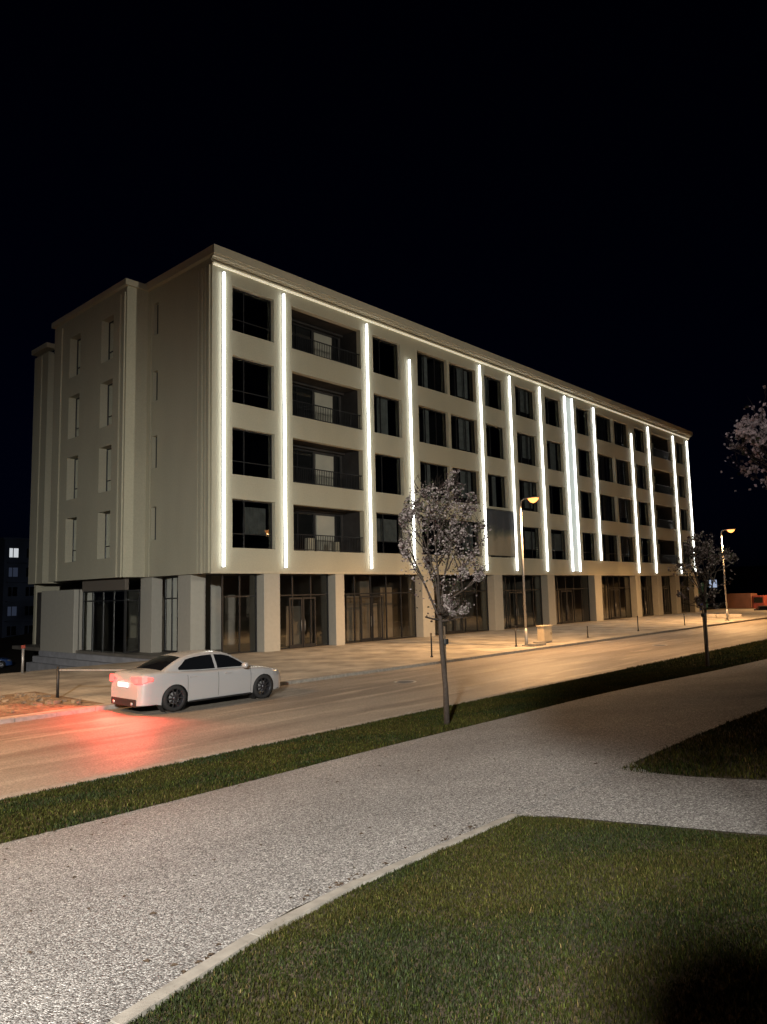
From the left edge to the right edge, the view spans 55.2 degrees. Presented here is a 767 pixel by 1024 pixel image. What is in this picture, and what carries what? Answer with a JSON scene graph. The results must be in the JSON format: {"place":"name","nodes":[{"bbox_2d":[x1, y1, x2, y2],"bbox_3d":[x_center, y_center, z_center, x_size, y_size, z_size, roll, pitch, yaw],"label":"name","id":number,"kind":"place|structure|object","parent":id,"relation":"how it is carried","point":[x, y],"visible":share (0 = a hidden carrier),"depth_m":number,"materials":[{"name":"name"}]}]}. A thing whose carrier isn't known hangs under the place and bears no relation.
{"place":"outdoors","nodes":[
{"label":"outdoors","id":0,"kind":"place"},
{"bbox_2d":[0,691,104,716],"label":"dirt","id":1,"kind":"structure","parent":0,"point":[15,705],"depth_m":19.24,"materials":[{"name":"brown soil"}]},
{"bbox_2d":[0,692,80,711],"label":"rubble","id":2,"kind":"object","parent":1,"relation":"on","point":[33,695],"visible":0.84,"depth_m":20.01,"materials":[{"name":"stone"}]},
{"bbox_2d":[0,659,766,1023],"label":"path","id":3,"kind":"structure","parent":0,"point":[272,845],"depth_m":6.71,"materials":[{"name":"grey gravel"}]},
{"bbox_2d":[3,752,605,1023],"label":"fallen leaves","id":4,"kind":"object","parent":3,"relation":"on","point":[197,961],"visible":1,"depth_m":5.17,"materials":[{"name":"brown plant"}]},
{"bbox_2d":[0,619,766,795],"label":"road","id":5,"kind":"structure","parent":0,"point":[39,753],"depth_m":18.48,"materials":[{"name":"grey asphalt"}]},
{"bbox_2d":[110,650,279,712],"bbox_3d":[-5.009,4.555,20.268,2.200,1.490,4.705,-7,-9,42],"label":"parked car","id":6,"kind":"object","parent":5,"relation":"on","point":[181,678],"visible":0.98,"depth_m":19.19,"materials":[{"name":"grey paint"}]},
{"bbox_2d":[394,680,415,682],"bbox_3d":[0.698,5.488,23.735,0.740,0.008,0.740,-7,-9,42],"label":"manhole cover","id":7,"kind":"object","parent":5,"relation":"on","point":[406,681],"visible":1,"depth_m":23.78,"materials":[{"name":"grey metal"}]},
{"bbox_2d":[0,603,766,1023],"bbox_3d":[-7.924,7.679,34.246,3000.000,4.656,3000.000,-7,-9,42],"label":"ground","id":8,"kind":"structure","parent":0,"point":[6,649],"depth_m":3.85,"materials":[{"name":"green plant"}]},
{"bbox_2d":[0,657,11,667],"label":"parked car","id":9,"kind":"object","parent":8,"relation":"on","point":[4,662],"visible":1,"depth_m":67.53,"materials":[{"name":"blue paint"}]},
{"bbox_2d":[0,537,33,637],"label":"distant building","id":10,"kind":"structure","parent":8,"relation":"on","point":[16,602],"depth_m":113.88,"materials":[{"name":"grey concrete"}]},
{"bbox_2d":[6,626,16,635],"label":"window","id":11,"kind":"structure","parent":10,"relation":"in","point":[10,630],"depth_m":112.79,"materials":[{"name":"black glass"}]},
{"bbox_2d":[7,606,16,615],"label":"window","id":12,"kind":"structure","parent":10,"relation":"in","point":[11,610],"depth_m":113.15,"materials":[{"name":"blue"}]},
{"bbox_2d":[7,587,17,596],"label":"window","id":13,"kind":"structure","parent":10,"relation":"in","point":[12,591],"depth_m":113.50,"materials":[{"name":"black glass"}]},
{"bbox_2d":[8,567,17,576],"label":"window","id":14,"kind":"structure","parent":10,"relation":"in","point":[12,571],"depth_m":113.77,"materials":[{"name":"blue"}]},
{"bbox_2d":[9,548,18,557],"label":"window","id":15,"kind":"structure","parent":10,"relation":"in","point":[13,552],"depth_m":114.14,"materials":[{"name":"white"}]},
{"bbox_2d":[24,625,32,633],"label":"window","id":16,"kind":"structure","parent":10,"relation":"in","point":[27,628],"depth_m":114.67,"materials":[{"name":"black glass"}]},
{"bbox_2d":[24,606,33,615],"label":"window","id":17,"kind":"structure","parent":10,"relation":"in","point":[28,609],"depth_m":114.99,"materials":[{"name":"black glass"}]},
{"bbox_2d":[25,586,33,595],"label":"window","id":18,"kind":"structure","parent":10,"relation":"in","point":[29,591],"depth_m":115.35,"materials":[{"name":"black glass"}]},
{"bbox_2d":[106,814,518,1023],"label":"lawn edging","id":19,"kind":"object","parent":8,"relation":"on","point":[164,992],"visible":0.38,"depth_m":4.30,"materials":[{"name":"concrete"}]},
{"bbox_2d":[12,244,699,670],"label":"apartment building","id":20,"kind":"structure","parent":8,"relation":"on","point":[234,452],"depth_m":42.87,"materials":[{"name":"paint"}]},
{"bbox_2d":[72,519,76,561],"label":"window","id":21,"kind":"structure","parent":20,"relation":"in","point":[74,520],"depth_m":42.89,"materials":[{"name":"black glass"}]},
{"bbox_2d":[74,458,77,498],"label":"window","id":22,"kind":"structure","parent":20,"relation":"in","point":[76,460],"depth_m":43.31,"materials":[{"name":"black"}]},
{"bbox_2d":[75,398,78,436],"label":"window","id":23,"kind":"structure","parent":20,"relation":"in","point":[77,400],"depth_m":43.71,"materials":[{"name":"black"}]},
{"bbox_2d":[77,338,80,374],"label":"window","id":24,"kind":"structure","parent":20,"relation":"in","point":[78,341],"depth_m":44.13,"materials":[{"name":"black"}]},
{"bbox_2d":[82,590,124,652],"bbox_3d":[-15.312,6.009,40.078,4.790,3.400,0.070,-7,-9,42],"label":"shop window","id":25,"kind":"structure","parent":20,"relation":"in","point":[103,612],"depth_m":39.97,"materials":[{"name":"black glass"}]},
{"bbox_2d":[105,513,109,557],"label":"window","id":26,"kind":"structure","parent":20,"relation":"in","point":[107,515],"depth_m":40.22,"materials":[{"name":"black"}]},
{"bbox_2d":[106,448,110,490],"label":"window","id":27,"kind":"structure","parent":20,"relation":"in","point":[108,457],"depth_m":40.62,"materials":[{"name":"black glass"}]},
{"bbox_2d":[107,383,112,425],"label":"window","id":28,"kind":"structure","parent":20,"relation":"in","point":[109,404],"depth_m":41.03,"materials":[{"name":"black glass"}]},
{"bbox_2d":[108,320,113,359],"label":"window","id":29,"kind":"structure","parent":20,"relation":"in","point":[111,325],"depth_m":41.44,"materials":[{"name":"black glass"}]},
{"bbox_2d":[124,590,140,652],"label":"shop window","id":30,"kind":"structure","parent":20,"relation":"in","point":[126,600],"depth_m":38.85,"materials":[{"name":"black"}]},
{"bbox_2d":[156,372,157,399],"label":"window","id":31,"kind":"structure","parent":20,"relation":"in","point":[157,372],"depth_m":39.64,"materials":[{"name":"black"}]},
{"bbox_2d":[164,576,177,651],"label":"shop window","id":32,"kind":"structure","parent":20,"relation":"in","point":[170,583],"depth_m":38.42,"materials":[{"name":"black"}]},
{"bbox_2d":[221,574,256,653],"bbox_3d":[-7.144,5.024,36.391,0.070,3.910,2.110,-7,-9,42],"label":"shop window","id":33,"kind":"structure","parent":20,"relation":"in","point":[255,595],"depth_m":36.37,"materials":[{"name":"black"}]},
{"bbox_2d":[232,357,271,410],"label":"window","id":34,"kind":"structure","parent":20,"relation":"in","point":[243,392],"depth_m":37.77,"materials":[{"name":"black"}]},
{"bbox_2d":[232,288,272,342],"bbox_3d":[-6.846,-10.194,38.114,0.280,2.371,2.650,-7,-9,42],"label":"window","id":35,"kind":"structure","parent":20,"relation":"in","point":[242,292],"depth_m":38.19,"materials":[{"name":"black"}]},
{"bbox_2d":[232,428,273,479],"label":"window","id":36,"kind":"structure","parent":20,"relation":"in","point":[243,462],"depth_m":37.64,"materials":[{"name":"black"}]},
{"bbox_2d":[232,499,274,549],"bbox_3d":[-6.660,0.659,36.969,0.455,2.441,2.650,-7,-9,42],"label":"window","id":37,"kind":"structure","parent":20,"relation":"in","point":[254,519],"depth_m":37.37,"materials":[{"name":"black"}]},
{"bbox_2d":[280,574,328,649],"bbox_3d":[-4.351,5.285,39.326,0.186,3.910,3.890,-7,-9,42],"label":"shop window","id":38,"kind":"structure","parent":20,"relation":"in","point":[302,645],"depth_m":39.36,"materials":[{"name":"black"}]},
{"bbox_2d":[344,574,416,643],"bbox_3d":[-0.251,5.682,43.757,0.186,3.910,6.790,-7,-9,42],"label":"shop window","id":39,"kind":"structure","parent":20,"relation":"in","point":[371,638],"depth_m":43.46,"materials":[{"name":"black"}]},
{"bbox_2d":[372,337,400,380],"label":"window","id":40,"kind":"structure","parent":20,"relation":"in","point":[372,337],"depth_m":45.67,"materials":[{"name":"black"}]},
{"bbox_2d":[374,395,399,437],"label":"window","id":41,"kind":"structure","parent":20,"relation":"in","point":[382,406],"depth_m":45.43,"materials":[{"name":"black"}]},
{"bbox_2d":[376,513,401,553],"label":"window","id":42,"kind":"structure","parent":20,"relation":"in","point":[386,528],"depth_m":44.69,"materials":[{"name":"black"}]},
{"bbox_2d":[375,454,403,495],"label":"window","id":43,"kind":"structure","parent":20,"relation":"in","point":[375,454],"depth_m":44.94,"materials":[{"name":"black"}]},
{"bbox_2d":[417,352,444,393],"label":"window","id":44,"kind":"structure","parent":20,"relation":"in","point":[423,360],"depth_m":48.99,"materials":[{"name":"black"}]},
{"bbox_2d":[418,406,446,447],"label":"window","id":45,"kind":"structure","parent":20,"relation":"in","point":[425,413],"depth_m":48.61,"materials":[{"name":"black"}]},
{"bbox_2d":[420,462,449,501],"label":"window","id":46,"kind":"structure","parent":20,"relation":"in","point":[426,467],"depth_m":48.19,"materials":[{"name":"black"}]},
{"bbox_2d":[423,517,449,555],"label":"window","id":47,"kind":"structure","parent":20,"relation":"in","point":[425,517],"depth_m":47.63,"materials":[{"name":"black"}]},
{"bbox_2d":[434,575,488,634],"bbox_3d":[5.130,6.207,49.606,0.140,3.910,6.760,-7,-9,42],"label":"shop window","id":48,"kind":"structure","parent":20,"relation":"in","point":[454,631],"depth_m":49.93,"materials":[{"name":"black"}]},
{"bbox_2d":[449,364,474,402],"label":"window","id":49,"kind":"structure","parent":20,"relation":"in","point":[462,391],"depth_m":51.85,"materials":[{"name":"black"}]},
{"bbox_2d":[451,415,474,453],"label":"window","id":50,"kind":"structure","parent":20,"relation":"in","point":[464,444],"depth_m":51.45,"materials":[{"name":"black"}]},
{"bbox_2d":[452,468,476,504],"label":"window","id":51,"kind":"structure","parent":20,"relation":"in","point":[465,477],"depth_m":51.11,"materials":[{"name":"black"}]},
{"bbox_2d":[456,521,478,556],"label":"window","id":52,"kind":"structure","parent":20,"relation":"in","point":[469,530],"depth_m":50.80,"materials":[{"name":"black"}]},
{"bbox_2d":[484,376,501,410],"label":"window","id":53,"kind":"structure","parent":20,"relation":"in","point":[486,388],"depth_m":54.14,"materials":[{"name":"black"}]},
{"bbox_2d":[486,424,503,459],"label":"window","id":54,"kind":"structure","parent":20,"relation":"in","point":[486,424],"depth_m":54.03,"materials":[{"name":"black"}]},
{"bbox_2d":[488,474,507,508],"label":"window","id":55,"kind":"structure","parent":20,"relation":"in","point":[493,483],"depth_m":53.71,"materials":[{"name":"black"}]},
{"bbox_2d":[486,508,515,556],"bbox_3d":[8.495,1.540,52.919,0.050,3.380,3.600,-7,-9,42],"label":"banner","id":56,"kind":"object","parent":20,"relation":"attached to","point":[501,538],"visible":0.99,"depth_m":52.87,"materials":[{"name":"black fabric"}]},
{"bbox_2d":[502,575,542,628],"bbox_3d":[10.297,6.704,55.158,0.186,3.910,6.260,-7,-9,42],"label":"shop window","id":57,"kind":"structure","parent":20,"relation":"in","point":[515,593],"depth_m":54.76,"materials":[{"name":"black"}]},
{"bbox_2d":[515,387,534,420],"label":"window","id":58,"kind":"structure","parent":20,"relation":"in","point":[523,395],"depth_m":57.82,"materials":[{"name":"black"}]},
{"bbox_2d":[517,433,536,466],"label":"window","id":59,"kind":"structure","parent":20,"relation":"in","point":[525,440],"depth_m":57.43,"materials":[{"name":"black"}]},
{"bbox_2d":[519,480,539,512],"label":"window","id":60,"kind":"structure","parent":20,"relation":"in","point":[527,486],"depth_m":57.02,"materials":[{"name":"black"}]},
{"bbox_2d":[522,527,539,558],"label":"window","id":61,"kind":"structure","parent":20,"relation":"in","point":[528,537],"depth_m":56.55,"materials":[{"name":"black"}]},
{"bbox_2d":[545,397,561,428],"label":"window","id":62,"kind":"structure","parent":20,"relation":"in","point":[545,397],"depth_m":60.71,"materials":[{"name":"black"}]},
{"bbox_2d":[547,441,560,471],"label":"window","id":63,"kind":"structure","parent":20,"relation":"in","point":[552,458],"depth_m":60.55,"materials":[{"name":"black"}]},
{"bbox_2d":[549,485,564,515],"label":"window","id":64,"kind":"structure","parent":20,"relation":"in","point":[549,485],"depth_m":59.96,"materials":[{"name":"black"}]},
{"bbox_2d":[551,529,565,559],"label":"window","id":65,"kind":"structure","parent":20,"relation":"in","point":[555,538],"depth_m":59.74,"materials":[{"name":"black"}]},
{"bbox_2d":[554,575,590,623],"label":"shop window","id":66,"kind":"structure","parent":20,"relation":"in","point":[566,599],"depth_m":60.62,"materials":[{"name":"black"}]},
{"bbox_2d":[576,408,588,436],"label":"window","id":67,"kind":"structure","parent":20,"relation":"in","point":[576,408],"depth_m":64.40,"materials":[{"name":"black"}]},
{"bbox_2d":[578,449,592,478],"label":"window","id":68,"kind":"structure","parent":20,"relation":"in","point":[578,449],"depth_m":63.88,"materials":[{"name":"black"}]},
{"bbox_2d":[580,491,594,519],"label":"window","id":69,"kind":"structure","parent":20,"relation":"in","point":[581,496],"depth_m":63.45,"materials":[{"name":"black"}]},
{"bbox_2d":[582,532,594,560],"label":"window","id":70,"kind":"structure","parent":20,"relation":"in","point":[582,532],"depth_m":63.06,"materials":[{"name":"black"}]},
{"bbox_2d":[596,415,610,442],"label":"window","id":71,"kind":"structure","parent":20,"relation":"in","point":[600,420],"depth_m":67.68,"materials":[{"name":"black"}]},
{"bbox_2d":[598,454,612,482],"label":"window","id":72,"kind":"structure","parent":20,"relation":"in","point":[601,459],"depth_m":67.12,"materials":[{"name":"black"}]},
{"bbox_2d":[600,494,615,521],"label":"window","id":73,"kind":"structure","parent":20,"relation":"in","point":[605,500],"depth_m":66.85,"materials":[{"name":"black"}]},
{"bbox_2d":[602,534,617,561],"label":"window","id":74,"kind":"structure","parent":20,"relation":"in","point":[606,539],"depth_m":66.37,"materials":[{"name":"black"}]},
{"bbox_2d":[601,576,631,619],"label":"shop window","id":75,"kind":"structure","parent":20,"relation":"in","point":[614,596],"depth_m":66.83,"materials":[{"name":"black"}]},
{"bbox_2d":[614,421,628,448],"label":"window","id":76,"kind":"structure","parent":20,"relation":"in","point":[619,438],"depth_m":70.31,"materials":[{"name":"black"}]},
{"bbox_2d":[616,459,630,486],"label":"window","id":77,"kind":"structure","parent":20,"relation":"in","point":[621,472],"depth_m":69.90,"materials":[{"name":"black"}]},
{"bbox_2d":[619,498,630,523],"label":"window","id":78,"kind":"structure","parent":20,"relation":"in","point":[623,505],"depth_m":69.47,"materials":[{"name":"black"}]},
{"bbox_2d":[620,536,635,562],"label":"window","id":79,"kind":"structure","parent":20,"relation":"in","point":[625,540],"depth_m":69.08,"materials":[{"name":"black"}]},
{"bbox_2d":[634,428,645,453],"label":"window","id":80,"kind":"structure","parent":20,"relation":"in","point":[634,428],"depth_m":72.98,"materials":[{"name":"black"}]},
{"bbox_2d":[636,464,646,489],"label":"window","id":81,"kind":"structure","parent":20,"relation":"in","point":[639,482],"depth_m":72.98,"materials":[{"name":"black"}]},
{"bbox_2d":[638,501,650,526],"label":"window","id":82,"kind":"structure","parent":20,"relation":"in","point":[638,501],"depth_m":72.19,"materials":[{"name":"black"}]},
{"bbox_2d":[641,538,650,562],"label":"window","id":83,"kind":"structure","parent":20,"relation":"in","point":[641,538],"depth_m":71.79,"materials":[{"name":"black"}]},
{"bbox_2d":[640,576,653,615],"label":"shop window","id":84,"kind":"structure","parent":20,"relation":"in","point":[645,599],"depth_m":71.95,"materials":[{"name":"black glass"}]},
{"bbox_2d":[661,576,671,613],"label":"shop window","id":85,"kind":"structure","parent":20,"relation":"in","point":[664,589],"depth_m":75.50,"materials":[{"name":"black"}]},
{"bbox_2d":[678,475,684,497],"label":"window","id":86,"kind":"structure","parent":20,"relation":"in","point":[678,475],"depth_m":80.69,"materials":[{"name":"black"}]},
{"bbox_2d":[679,576,689,612],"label":"shop window","id":87,"kind":"structure","parent":20,"relation":"in","point":[683,586],"depth_m":79.16,"materials":[{"name":"black"}]},
{"bbox_2d":[0,662,748,843],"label":"grass verge","id":88,"kind":"object","parent":8,"relation":"on","point":[557,693],"depth_m":11.90,"materials":[{"name":"green plant"}]},
{"bbox_2d":[0,617,766,723],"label":"kerb","id":89,"kind":"structure","parent":8,"relation":"on","point":[62,713],"depth_m":26.55,"materials":[{"name":"concrete"}]},
{"bbox_2d":[0,638,766,799],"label":"kerb","id":90,"kind":"structure","parent":8,"relation":"on","point":[121,772],"depth_m":13.59,"materials":[{"name":"concrete"}]},
{"bbox_2d":[398,469,491,724],"bbox_3d":[1.293,1.717,14.509,1.915,5.059,1.873,-7,-9,42],"label":"blossom tree","id":91,"kind":"object","parent":8,"relation":"on","point":[448,604],"visible":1,"depth_m":14.41,"materials":[{"name":"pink plant"}]},
{"bbox_2d":[623,639,766,668],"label":"grass verge","id":92,"kind":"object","parent":8,"relation":"on","point":[751,651],"depth_m":26.28,"materials":[{"name":"green plant"}]},
{"bbox_2d":[667,531,738,666],"bbox_3d":[10.183,2.761,23.311,2.024,4.362,2.184,-7,-9,42],"label":"blossom tree","id":93,"kind":"object","parent":8,"relation":"on","point":[705,549],"visible":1,"depth_m":23.01,"materials":[{"name":"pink plant"}]},
{"bbox_2d":[697,565,766,587],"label":"distant building","id":94,"kind":"structure","parent":8,"relation":"on","point":[741,567],"depth_m":160.44,"materials":[{"name":"black"}]},
{"bbox_2d":[703,568,766,602],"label":"distant building","id":95,"kind":"structure","parent":8,"relation":"on","point":[749,581],"depth_m":131.36,"materials":[{"name":"grey concrete"}]},
{"bbox_2d":[709,579,717,587],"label":"window","id":96,"kind":"structure","parent":95,"relation":"in","point":[714,585],"depth_m":134.24,"materials":[{"name":"blue"}]},
{"bbox_2d":[723,579,732,587],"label":"window","id":97,"kind":"structure","parent":95,"relation":"in","point":[727,586],"depth_m":132.58,"materials":[{"name":"black glass"}]},
{"bbox_2d":[739,578,747,586],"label":"window","id":98,"kind":"structure","parent":95,"relation":"in","point":[742,582],"depth_m":130.89,"materials":[{"name":"black glass"}]},
{"bbox_2d":[720,385,766,491],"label":"blossom tree","id":99,"kind":"object","parent":8,"relation":"on","point":[746,432],"visible":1,"depth_m":10.89,"materials":[{"name":"pink plant"}]},
{"bbox_2d":[726,593,766,608],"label":"truck","id":100,"kind":"object","parent":8,"relation":"on","point":[745,600],"visible":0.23,"depth_m":87.54,"materials":[{"name":"red metal"}]},
{"bbox_2d":[754,605,766,609],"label":"parked car","id":101,"kind":"object","parent":8,"relation":"on","point":[763,607],"visible":0.22,"depth_m":80.27,"materials":[{"name":"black metal"}]},
{"bbox_2d":[0,608,766,717],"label":"pavement","id":102,"kind":"structure","parent":0,"point":[289,664],"depth_m":34.52,"materials":[{"name":"grey concrete"}]},
{"bbox_2d":[21,645,24,672],"bbox_3d":[-14.130,5.777,28.758,0.098,1.110,0.140,-7,-9,42],"label":"marker post","id":103,"kind":"object","parent":102,"relation":"on","point":[22,659],"visible":0.98,"depth_m":28.72,"materials":[{"name":"metal"}]},
{"bbox_2d":[56,666,125,697],"bbox_3d":[-8.007,4.807,20.562,2.610,0.950,0.078,-3,-6,12],"label":"barrier rail","id":104,"kind":"object","parent":102,"relation":"on","point":[57,680],"visible":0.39,"depth_m":20.77,"materials":[{"name":"grey metal"}]},
{"bbox_2d":[519,496,538,645],"bbox_3d":[7.405,3.061,36.724,1.290,7.677,0.340,-7,-9,42],"label":"street lamp","id":105,"kind":"object","parent":102,"relation":"on","point":[533,499],"visible":0.84,"depth_m":36.91,"materials":[{"name":"metal"}]},
{"bbox_2d":[527,641,545,646],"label":"concrete block","id":106,"kind":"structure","parent":102,"relation":"on","point":[537,643],"depth_m":36.54,"materials":[{"name":"concrete"}]},
{"bbox_2d":[536,625,552,642],"bbox_3d":[8.498,6.427,38.689,0.480,0.910,0.920,-7,-9,42],"label":"utility cabinet","id":107,"kind":"object","parent":102,"relation":"on","point":[544,633],"visible":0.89,"depth_m":38.45,"materials":[{"name":"plastic"}]},
{"bbox_2d":[707,614,741,616],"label":"wall","id":108,"kind":"structure","parent":102,"relation":"on","point":[724,615],"depth_m":64.52,"materials":[{"name":"concrete"}]},
{"bbox_2d":[721,529,733,620],"bbox_3d":[27.737,5.104,58.689,1.290,7.527,0.340,-7,-9,42],"label":"street lamp","id":109,"kind":"object","parent":102,"relation":"on","point":[730,531],"visible":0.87,"depth_m":58.84,"materials":[{"name":"metal"}]},
{"bbox_2d":[0,0,766,567],"label":"sky","id":110,"kind":"structure","parent":0,"point":[574,192],"materials":[{"name":"black"}]},
{"bbox_2d":[514,763,766,834],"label":"branch path","id":111,"kind":"structure","parent":0,"point":[660,799],"depth_m":6.55,"materials":[{"name":"grey gravel"}]},
{"bbox_2d":[622,707,766,778],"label":"lawn","id":112,"kind":"structure","parent":0,"point":[735,732],"depth_m":8.50,"materials":[{"name":"green plant"}]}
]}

